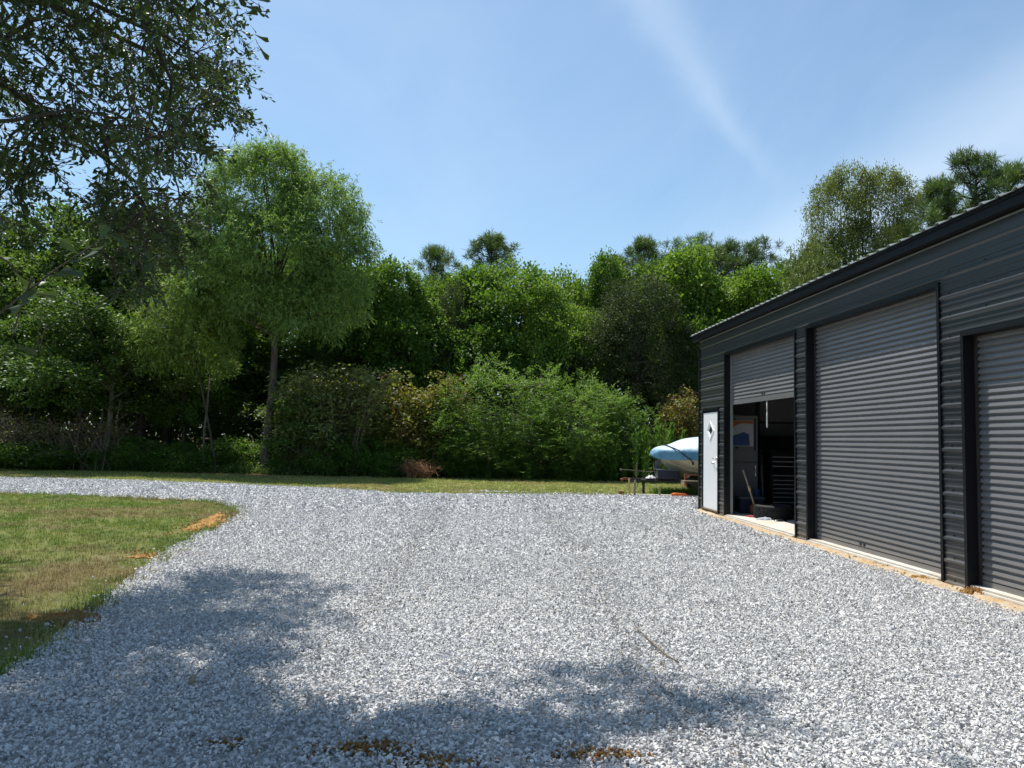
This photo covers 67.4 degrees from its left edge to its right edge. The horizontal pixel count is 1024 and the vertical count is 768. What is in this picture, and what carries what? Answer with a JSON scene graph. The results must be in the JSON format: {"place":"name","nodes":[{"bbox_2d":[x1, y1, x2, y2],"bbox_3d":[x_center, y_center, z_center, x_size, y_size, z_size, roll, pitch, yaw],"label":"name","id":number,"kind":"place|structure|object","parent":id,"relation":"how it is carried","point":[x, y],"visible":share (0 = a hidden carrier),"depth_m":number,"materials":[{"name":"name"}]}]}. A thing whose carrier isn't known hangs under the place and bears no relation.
{"place":"outdoors","nodes":[
{"label":"outdoors","id":0,"kind":"place"},
{"bbox_2d":[0,467,696,675],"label":"lawn","id":1,"kind":"structure","parent":0,"point":[50,599],"depth_m":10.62,"materials":[{"name":"green plant"}]},
{"bbox_2d":[19,610,100,622],"bbox_3d":[-3.583,1.853,6.138,0.690,0.066,0.357,2,-4,-3],"label":"clay patch","id":2,"kind":"object","parent":1,"relation":"on","point":[51,616],"visible":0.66,"depth_m":6.08,"materials":[{"name":"brown soil"}]},
{"bbox_2d":[392,457,446,478],"bbox_3d":[-3.333,3.103,28.635,2.229,0.869,1.945,-1,-5,27],"label":"brush pile","id":3,"kind":"object","parent":1,"relation":"on","point":[424,472],"visible":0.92,"depth_m":28.38,"materials":[{"name":"brown plant"}]},
{"bbox_2d":[430,427,530,478],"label":"arching shrub","id":4,"kind":"object","parent":1,"relation":"on","point":[470,448],"visible":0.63,"depth_m":28.97,"materials":[{"name":"green plant"}]},
{"bbox_2d":[415,349,580,478],"bbox_3d":[-0.217,1.254,30.715,6.539,5.423,5.558,0,-4,19],"label":"arching shrub","id":5,"kind":"object","parent":1,"relation":"on","point":[512,382],"visible":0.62,"depth_m":29.94,"materials":[{"name":"green plant"}]},
{"bbox_2d":[513,435,540,478],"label":"tall weed clump","id":6,"kind":"object","parent":1,"relation":"on","point":[526,470],"visible":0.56,"depth_m":29.56,"materials":[{"name":"green plant"}]},
{"bbox_2d":[478,401,601,480],"bbox_3d":[0.815,2.233,30.351,5.146,3.275,4.374,4,-5,-36],"label":"arching shrub","id":7,"kind":"object","parent":1,"relation":"on","point":[529,425],"visible":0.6,"depth_m":29.32,"materials":[{"name":"green plant"}]},
{"bbox_2d":[552,427,583,479],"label":"tall weed clump","id":8,"kind":"object","parent":1,"relation":"on","point":[579,452],"visible":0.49,"depth_m":29.53,"materials":[{"name":"green plant"}]},
{"bbox_2d":[496,364,642,479],"bbox_3d":[2.561,1.534,31.060,5.766,4.717,5.784,0,-5,23],"label":"arching shrub","id":9,"kind":"object","parent":1,"relation":"on","point":[603,399],"visible":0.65,"depth_m":30.14,"materials":[{"name":"green plant"}]},
{"bbox_2d":[574,443,596,480],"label":"tall weed clump","id":10,"kind":"object","parent":1,"relation":"on","point":[584,472],"visible":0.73,"depth_m":29.23,"materials":[{"name":"green plant"}]},
{"bbox_2d":[545,423,641,481],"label":"arching shrub","id":11,"kind":"object","parent":1,"relation":"on","point":[564,476],"visible":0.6,"depth_m":29.17,"materials":[{"name":"green plant"}]},
{"bbox_2d":[595,440,628,480],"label":"tall weed clump","id":12,"kind":"object","parent":1,"relation":"on","point":[624,474],"visible":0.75,"depth_m":29.27,"materials":[{"name":"green plant"}]},
{"bbox_2d":[627,424,661,481],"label":"tall weed clump","id":13,"kind":"object","parent":1,"relation":"on","point":[644,458],"visible":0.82,"depth_m":29.06,"materials":[{"name":"green plant"}]},
{"bbox_2d":[620,459,697,493],"bbox_3d":[6.479,2.765,22.765,6.620,1.077,2.290,2,-4,-3],"label":"trailer","id":14,"kind":"object","parent":1,"relation":"on","point":[688,481],"visible":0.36,"depth_m":22.57,"materials":[{"name":"paint"}]},
{"bbox_2d":[649,437,697,473],"bbox_3d":[7.049,2.168,22.878,6.000,1.209,2.230,2,-4,-3],"label":"boat","id":15,"kind":"object","parent":14,"relation":"on","point":[681,455],"visible":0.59,"depth_m":22.31,"materials":[{"name":"plastic"}]},
{"bbox_2d":[655,421,686,482],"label":"tall weed clump","id":16,"kind":"object","parent":1,"relation":"on","point":[672,438],"visible":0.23,"depth_m":29.18,"materials":[{"name":"green plant"}]},
{"bbox_2d":[648,384,697,476],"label":"twiggy shrub","id":17,"kind":"object","parent":1,"relation":"on","point":[683,414],"visible":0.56,"depth_m":30.23,"materials":[{"name":"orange plant"}]},
{"bbox_2d":[648,486,697,494],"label":"grass clump","id":18,"kind":"object","parent":1,"relation":"on","point":[671,490],"visible":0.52,"depth_m":22.44,"materials":[{"name":"green plant"}]},
{"bbox_2d":[0,476,1023,767],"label":"gravel yard","id":19,"kind":"structure","parent":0,"point":[542,714],"depth_m":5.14,"materials":[{"name":"grey gravel"}]},
{"bbox_2d":[296,735,432,757],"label":"clay crumbs","id":20,"kind":"object","parent":19,"relation":"on","point":[363,746],"visible":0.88,"depth_m":3.65,"materials":[{"name":"brown soil"}]},
{"bbox_2d":[368,749,499,767],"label":"clay crumbs","id":21,"kind":"object","parent":19,"relation":"on","point":[449,760],"visible":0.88,"depth_m":3.53,"materials":[{"name":"brown soil"}]},
{"bbox_2d":[525,743,657,763],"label":"clay crumbs","id":22,"kind":"object","parent":19,"relation":"on","point":[597,754],"visible":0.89,"depth_m":3.63,"materials":[{"name":"brown soil"}]},
{"bbox_2d":[690,184,1023,605],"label":"metal garage","id":23,"kind":"structure","parent":19,"relation":"on","point":[884,387],"depth_m":9.66,"materials":[{"name":"grey metal"}]},
{"bbox_2d":[702,408,717,514],"bbox_3d":[4.322,1.683,16.778,0.110,2.270,1.080,2,-4,-3],"label":"entry door","id":24,"kind":"structure","parent":23,"relation":"in","point":[709,421],"depth_m":16.79,"materials":[{"name":"white paint"}]},
{"bbox_2d":[733,415,757,507],"bbox_3d":[4.943,1.706,17.052,0.860,2.020,0.609,2,-4,-3],"label":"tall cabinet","id":25,"kind":"object","parent":23,"relation":"on","point":[745,458],"visible":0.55,"depth_m":16.79,"materials":[{"name":"metal"}]},
{"bbox_2d":[733,418,755,450],"bbox_3d":[4.967,1.108,16.820,0.750,0.700,0.011,2,-4,-3],"label":"poster","id":26,"kind":"object","parent":25,"relation":"attached to","point":[742,433],"visible":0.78,"depth_m":16.83,"materials":[{"name":"paper"}]},
{"bbox_2d":[734,496,765,512],"bbox_3d":[5.028,2.554,16.247,0.560,0.335,0.380,2,-4,-3],"label":"storage tote","id":27,"kind":"object","parent":23,"relation":"on","point":[743,504],"visible":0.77,"depth_m":16.08,"materials":[{"name":"blue plastic"}]},
{"bbox_2d":[731,336,793,427],"bbox_3d":[4.663,0.039,14.275,0.038,1.559,3.320,2,-4,-3],"label":"roll up door","id":28,"kind":"structure","parent":23,"relation":"in","point":[765,372],"depth_m":14.17,"materials":[{"name":"grey metal"}]},
{"bbox_2d":[753,503,793,519],"bbox_3d":[5.165,2.513,15.154,0.783,0.260,0.783,2,-4,-3],"label":"truck tyre","id":29,"kind":"object","parent":23,"relation":"on","point":[778,511],"visible":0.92,"depth_m":14.84,"materials":[{"name":"rubber"}]},
{"bbox_2d":[758,435,793,449],"bbox_3d":[5.947,1.323,17.346,0.900,0.310,0.500,2,-4,-3],"label":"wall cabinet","id":30,"kind":"object","parent":23,"relation":"attached to","point":[776,442],"depth_m":17.56,"materials":[{"name":"black metal"}]},
{"bbox_2d":[763,451,793,505],"bbox_3d":[5.967,2.133,16.825,0.820,1.299,0.524,2,-4,-3],"label":"tool chest","id":31,"kind":"object","parent":23,"relation":"on","point":[778,477],"visible":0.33,"depth_m":16.60,"materials":[{"name":"black metal"}]},
{"bbox_2d":[816,291,940,573],"bbox_3d":[4.878,0.642,10.388,0.038,3.318,3.300,2,-4,-3],"label":"roll up door","id":32,"kind":"structure","parent":23,"relation":"in","point":[878,447],"depth_m":10.15,"materials":[{"name":"grey metal"}]},
{"bbox_2d":[977,327,1023,596],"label":"roll up door","id":33,"kind":"structure","parent":23,"relation":"in","point":[1001,358],"depth_m":7.86,"materials":[{"name":"grey metal"}]},
{"bbox_2d":[697,509,1023,613],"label":"dirt strip","id":34,"kind":"object","parent":19,"relation":"on","point":[1008,604],"visible":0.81,"depth_m":9.31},
{"bbox_2d":[0,0,1023,441],"label":"sky","id":35,"kind":"structure","parent":0,"point":[571,130],"materials":[{"name":"blue"}]},
{"label":"ground","id":36,"kind":"structure","parent":0,"visible":0},
{"bbox_2d":[0,399,68,468],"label":"bare brush","id":37,"kind":"object","parent":36,"relation":"on","point":[13,437],"visible":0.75,"depth_m":29.23,"materials":[{"name":"orange plant"}]},
{"bbox_2d":[0,336,75,440],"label":"evergreen oak","id":38,"kind":"object","parent":36,"relation":"on","point":[59,409],"visible":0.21,"depth_m":32.32,"materials":[{"name":"green plant"}]},
{"bbox_2d":[0,244,84,444],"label":"broadleaf tree","id":39,"kind":"object","parent":36,"relation":"on","point":[16,262],"visible":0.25,"depth_m":32.39,"materials":[{"name":"green plant"}]},
{"bbox_2d":[0,438,87,469],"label":"leafy bush","id":40,"kind":"object","parent":36,"relation":"on","point":[7,451],"visible":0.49,"depth_m":28.23,"materials":[{"name":"green plant"}]},
{"bbox_2d":[0,197,98,445],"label":"broadleaf tree","id":41,"kind":"object","parent":36,"relation":"on","point":[70,232],"visible":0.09,"depth_m":35.40,"materials":[{"name":"green plant"}]},
{"bbox_2d":[11,445,98,470],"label":"leafy bush","id":42,"kind":"object","parent":36,"relation":"on","point":[48,464],"visible":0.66,"depth_m":28.14,"materials":[{"name":"green plant"}]},
{"bbox_2d":[0,237,174,450],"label":"broadleaf tree","id":43,"kind":"object","parent":36,"relation":"on","point":[65,282],"visible":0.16,"depth_m":32.50,"materials":[{"name":"green plant"}]},
{"bbox_2d":[0,400,175,470],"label":"bare brush","id":44,"kind":"object","parent":36,"relation":"on","point":[77,441],"visible":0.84,"depth_m":28.88,"materials":[{"name":"orange plant"}]},
{"bbox_2d":[0,282,197,470],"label":"understorey tree","id":45,"kind":"object","parent":36,"relation":"on","point":[75,364],"visible":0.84,"depth_m":28.16,"materials":[{"name":"green plant"}]},
{"bbox_2d":[71,433,179,470],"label":"leafy bush","id":46,"kind":"object","parent":36,"relation":"on","point":[135,456],"visible":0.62,"depth_m":28.86,"materials":[{"name":"green plant"}]},
{"bbox_2d":[0,0,274,354],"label":"oak tree","id":47,"kind":"object","parent":36,"relation":"on","point":[46,121],"visible":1,"depth_m":7.04,"materials":[{"name":"green plant"}]},
{"bbox_2d":[88,250,188,445],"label":"evergreen oak","id":48,"kind":"object","parent":36,"relation":"on","point":[142,421],"visible":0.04,"depth_m":32.72,"materials":[{"name":"green plant"}]},
{"bbox_2d":[60,198,222,453],"bbox_3d":[-17.234,-2.380,36.191,7.938,12.430,8.924,3,-5,-27],"label":"broadleaf tree","id":49,"kind":"object","parent":36,"relation":"on","point":[85,244],"visible":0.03,"depth_m":33.75,"materials":[{"name":"green plant"}]},
{"bbox_2d":[81,248,266,446],"bbox_3d":[-14.895,-1.258,33.853,7.812,9.930,7.537,0,-4,16],"label":"broadleaf tree","id":50,"kind":"object","parent":36,"relation":"on","point":[167,435],"visible":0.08,"depth_m":32.59,"materials":[{"name":"green plant"}]},
{"bbox_2d":[136,440,217,471],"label":"leafy bush","id":51,"kind":"object","parent":36,"relation":"on","point":[176,452],"visible":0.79,"depth_m":28.95,"materials":[{"name":"green plant"}]},
{"bbox_2d":[117,268,248,472],"bbox_3d":[-12.195,-0.647,28.512,4.563,8.040,3.736,2,-4,-3],"label":"willow tree","id":52,"kind":"object","parent":36,"relation":"on","point":[175,329],"visible":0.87,"depth_m":28.24,"materials":[{"name":"green plant"}]},
{"bbox_2d":[141,343,265,460],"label":"understorey tree","id":53,"kind":"object","parent":36,"relation":"on","point":[183,419],"visible":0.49,"depth_m":31.04,"materials":[{"name":"green plant"}]},
{"bbox_2d":[171,347,242,468],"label":"sapling","id":54,"kind":"object","parent":36,"relation":"on","point":[209,381],"visible":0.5,"depth_m":29.45,"materials":[{"name":"green plant"}]},
{"bbox_2d":[186,435,271,471],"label":"leafy bush","id":55,"kind":"object","parent":36,"relation":"on","point":[232,449],"visible":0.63,"depth_m":29.38,"materials":[{"name":"green plant"}]},
{"bbox_2d":[186,367,275,443],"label":"evergreen oak","id":56,"kind":"object","parent":36,"relation":"on","point":[213,419],"visible":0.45,"depth_m":32.03,"materials":[{"name":"green plant"}]},
{"bbox_2d":[166,335,318,460],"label":"broadleaf tree","id":57,"kind":"object","parent":36,"relation":"on","point":[262,364],"visible":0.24,"depth_m":33.20,"materials":[{"name":"green plant"}]},
{"bbox_2d":[161,133,388,471],"bbox_3d":[-9.114,-3.216,29.453,8.364,13.418,6.157,2,-4,-3],"label":"willow tree","id":58,"kind":"object","parent":36,"relation":"on","point":[286,217],"visible":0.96,"depth_m":28.75,"materials":[{"name":"green plant"}]},
{"bbox_2d":[243,384,343,474],"bbox_3d":[-8.502,1.792,29.973,4.428,3.477,5.122,2,-4,-3],"label":"vine thicket","id":59,"kind":"object","parent":36,"relation":"on","point":[278,447],"visible":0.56,"depth_m":28.72,"materials":[{"name":"green plant"}]},
{"bbox_2d":[209,238,377,460],"bbox_3d":[-10.774,-1.393,38.642,11.816,11.094,11.400,0,-4,19],"label":"broadleaf tree","id":60,"kind":"object","parent":36,"relation":"on","point":[291,350],"visible":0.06,"depth_m":35.44,"materials":[{"name":"green plant"}]},
{"bbox_2d":[264,450,325,472],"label":"leafy bush","id":61,"kind":"object","parent":36,"relation":"on","point":[276,457],"visible":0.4,"depth_m":28.80,"materials":[{"name":"green plant"}]},
{"bbox_2d":[266,338,375,413],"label":"evergreen oak","id":62,"kind":"object","parent":36,"relation":"on","point":[316,351],"visible":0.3,"depth_m":34.24,"materials":[{"name":"green plant"}]},
{"bbox_2d":[287,432,362,475],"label":"leafy bush","id":63,"kind":"object","parent":36,"relation":"on","point":[333,457],"visible":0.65,"depth_m":28.53,"materials":[{"name":"green plant"}]},
{"bbox_2d":[237,360,414,475],"bbox_3d":[-7.108,1.269,29.569,6.760,4.543,5.608,2,-4,-3],"label":"vine thicket","id":64,"kind":"object","parent":36,"relation":"on","point":[347,389],"visible":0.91,"depth_m":28.89,"materials":[{"name":"green plant"}]},
{"bbox_2d":[0,313,663,469],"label":"deep wood","id":65,"kind":"object","parent":36,"relation":"on","point":[175,432],"visible":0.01,"depth_m":37.85,"materials":[{"name":"green plant"}]},
{"bbox_2d":[0,451,683,481],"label":"undergrowth","id":66,"kind":"object","parent":36,"relation":"on","point":[234,468],"visible":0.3,"depth_m":28.87,"materials":[{"name":"green plant"}]},
{"bbox_2d":[293,274,405,413],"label":"broadleaf tree","id":67,"kind":"object","parent":36,"relation":"on","point":[305,337],"visible":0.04,"depth_m":35.44,"materials":[{"name":"green plant"}]},
{"bbox_2d":[329,406,398,468],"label":"twiggy shrub","id":68,"kind":"object","parent":36,"relation":"on","point":[373,435],"visible":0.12,"depth_m":29.83,"materials":[{"name":"green plant"}]},
{"bbox_2d":[323,432,408,476],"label":"leafy bush","id":69,"kind":"object","parent":36,"relation":"on","point":[366,462],"visible":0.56,"depth_m":28.74,"materials":[{"name":"green plant"}]},
{"bbox_2d":[331,254,449,404],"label":"broadleaf tree","id":70,"kind":"object","parent":36,"relation":"on","point":[356,338],"visible":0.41,"depth_m":33.86,"materials":[{"name":"green plant"}]},
{"bbox_2d":[365,441,434,477],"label":"leafy bush","id":71,"kind":"object","parent":36,"relation":"on","point":[382,472],"visible":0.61,"depth_m":28.88,"materials":[{"name":"green plant"}]},
{"bbox_2d":[359,291,461,415],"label":"broadleaf tree","id":72,"kind":"object","parent":36,"relation":"on","point":[409,314],"visible":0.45,"depth_m":33.79,"materials":[{"name":"green plant"}]},
{"bbox_2d":[349,367,481,471],"bbox_3d":[-3.804,1.509,30.442,5.480,4.338,3.960,2,-4,-3],"label":"twiggy shrub","id":73,"kind":"object","parent":36,"relation":"on","point":[405,429],"visible":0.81,"depth_m":29.94,"materials":[{"name":"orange plant"}]},
{"bbox_2d":[400,271,453,370],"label":"broadleaf tree","id":74,"kind":"object","parent":36,"relation":"on","point":[432,283],"visible":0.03,"depth_m":38.34,"materials":[{"name":"green plant"}]},
{"bbox_2d":[408,243,455,349],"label":"pine tree","id":75,"kind":"object","parent":36,"relation":"on","point":[434,253],"visible":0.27,"depth_m":40.56,"materials":[{"name":"green plant"}]},
{"bbox_2d":[424,274,477,435],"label":"evergreen oak","id":76,"kind":"object","parent":36,"relation":"on","point":[444,296],"visible":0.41,"depth_m":35.19,"materials":[{"name":"green plant"}]},
{"bbox_2d":[423,443,485,477],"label":"leafy bush","id":77,"kind":"object","parent":36,"relation":"on","point":[450,471],"visible":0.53,"depth_m":29.29,"materials":[{"name":"green plant"}]},
{"bbox_2d":[400,390,513,477],"bbox_3d":[-2.156,1.948,30.368,4.696,3.548,4.661,2,-4,-3],"label":"arching shrub","id":78,"kind":"object","parent":36,"relation":"on","point":[478,424],"visible":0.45,"depth_m":29.43,"materials":[{"name":"green plant"}]},
{"bbox_2d":[439,270,499,444],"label":"broadleaf tree","id":79,"kind":"object","parent":36,"relation":"on","point":[449,314],"visible":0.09,"depth_m":36.19,"materials":[{"name":"green plant"}]},
{"bbox_2d":[426,291,532,445],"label":"broadleaf tree","id":80,"kind":"object","parent":36,"relation":"on","point":[482,330],"visible":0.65,"depth_m":34.23,"materials":[{"name":"green plant"}]},
{"bbox_2d":[450,227,523,446],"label":"pine tree","id":81,"kind":"object","parent":36,"relation":"on","point":[489,242],"visible":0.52,"depth_m":41.69,"materials":[{"name":"green plant"}]},
{"bbox_2d":[433,252,587,467],"bbox_3d":[0.114,-1.015,36.658,8.113,10.521,7.664,2,-4,-3],"label":"broadleaf tree","id":82,"kind":"object","parent":36,"relation":"on","point":[492,282],"visible":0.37,"depth_m":35.51,"materials":[{"name":"green plant"}]},
{"bbox_2d":[498,322,572,462],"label":"broadleaf tree","id":83,"kind":"object","parent":36,"relation":"on","point":[512,405],"visible":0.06,"depth_m":35.18,"materials":[{"name":"green plant"}]},
{"bbox_2d":[509,262,609,448],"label":"broadleaf tree","id":84,"kind":"object","parent":36,"relation":"on","point":[574,283],"visible":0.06,"depth_m":38.07,"materials":[{"name":"green plant"}]},
{"bbox_2d":[514,274,612,451],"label":"broadleaf tree","id":85,"kind":"object","parent":36,"relation":"on","point":[551,317],"visible":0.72,"depth_m":34.42,"materials":[{"name":"green plant"}]},
{"bbox_2d":[565,245,635,465],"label":"broadleaf tree","id":86,"kind":"object","parent":36,"relation":"on","point":[598,276],"visible":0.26,"depth_m":37.27,"materials":[{"name":"green plant"}]},
{"bbox_2d":[555,265,698,471],"bbox_3d":[5.772,-0.604,34.550,7.667,9.605,5.579,2,-4,-3],"label":"evergreen oak","id":87,"kind":"object","parent":36,"relation":"on","point":[616,314],"visible":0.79,"depth_m":33.58,"materials":[{"name":"green plant"}]},
{"bbox_2d":[581,393,676,481],"bbox_3d":[4.421,2.162,30.768,3.488,3.671,4.104,3,-4,-17],"label":"arching shrub","id":88,"kind":"object","parent":36,"relation":"on","point":[637,422],"visible":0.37,"depth_m":30.14,"materials":[{"name":"green plant"}]},
{"bbox_2d":[615,233,667,438],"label":"pine tree","id":89,"kind":"object","parent":36,"relation":"on","point":[641,244],"visible":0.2,"depth_m":40.60,"materials":[{"name":"green plant"}]},
{"bbox_2d":[598,257,704,442],"bbox_3d":[6.540,-0.927,39.262,7.142,11.001,6.353,0,-4,17],"label":"broadleaf tree","id":90,"kind":"object","parent":36,"relation":"on","point":[639,266],"visible":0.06,"depth_m":38.22,"materials":[{"name":"green plant"}]},
{"bbox_2d":[619,252,709,466],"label":"broadleaf tree","id":91,"kind":"object","parent":36,"relation":"on","point":[655,260],"visible":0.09,"depth_m":37.87,"materials":[{"name":"green plant"}]},
{"bbox_2d":[640,317,700,433],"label":"evergreen oak","id":92,"kind":"object","parent":36,"relation":"on","point":[691,384],"visible":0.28,"depth_m":34.06,"materials":[{"name":"green plant"}]},
{"bbox_2d":[640,299,713,434],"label":"broadleaf tree","id":93,"kind":"object","parent":36,"relation":"on","point":[702,326],"visible":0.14,"depth_m":34.55,"materials":[{"name":"green plant"}]},
{"bbox_2d":[660,231,735,278],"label":"pine tree","id":94,"kind":"object","parent":36,"relation":"on","point":[701,236],"visible":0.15,"depth_m":41.91,"materials":[{"name":"green plant"}]},
{"bbox_2d":[638,237,759,396],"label":"broadleaf tree","id":95,"kind":"object","parent":36,"relation":"on","point":[709,289],"visible":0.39,"depth_m":35.72,"materials":[{"name":"green plant"}]},
{"bbox_2d":[708,234,785,287],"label":"pine tree","id":96,"kind":"object","parent":36,"relation":"on","point":[754,254],"visible":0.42,"depth_m":41.42,"materials":[{"name":"green plant"}]},
{"bbox_2d":[707,261,787,326],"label":"broadleaf tree","id":97,"kind":"object","parent":36,"relation":"on","point":[743,286],"visible":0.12,"depth_m":34.38,"materials":[{"name":"green plant"}]},
{"bbox_2d":[778,226,849,292],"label":"willow tree","id":98,"kind":"object","parent":36,"relation":"on","point":[817,248],"visible":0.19,"depth_m":30.55,"materials":[{"name":"green plant"}]},
{"bbox_2d":[795,155,931,283],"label":"willow tree","id":99,"kind":"object","parent":36,"relation":"on","point":[856,234],"visible":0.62,"depth_m":31.57,"materials":[{"name":"green plant"}]},
{"bbox_2d":[884,172,971,235],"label":"pine tree","id":100,"kind":"object","parent":36,"relation":"on","point":[940,191],"visible":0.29,"depth_m":37.44,"materials":[{"name":"green plant"}]},
{"bbox_2d":[921,144,1012,227],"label":"pine tree","id":101,"kind":"object","parent":36,"relation":"on","point":[977,174],"visible":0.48,"depth_m":37.58,"materials":[{"name":"green plant"}]},
{"bbox_2d":[973,156,1023,202],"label":"pine tree","id":102,"kind":"object","parent":36,"relation":"on","point":[1017,175],"visible":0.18,"depth_m":38.60,"materials":[{"name":"green plant"}]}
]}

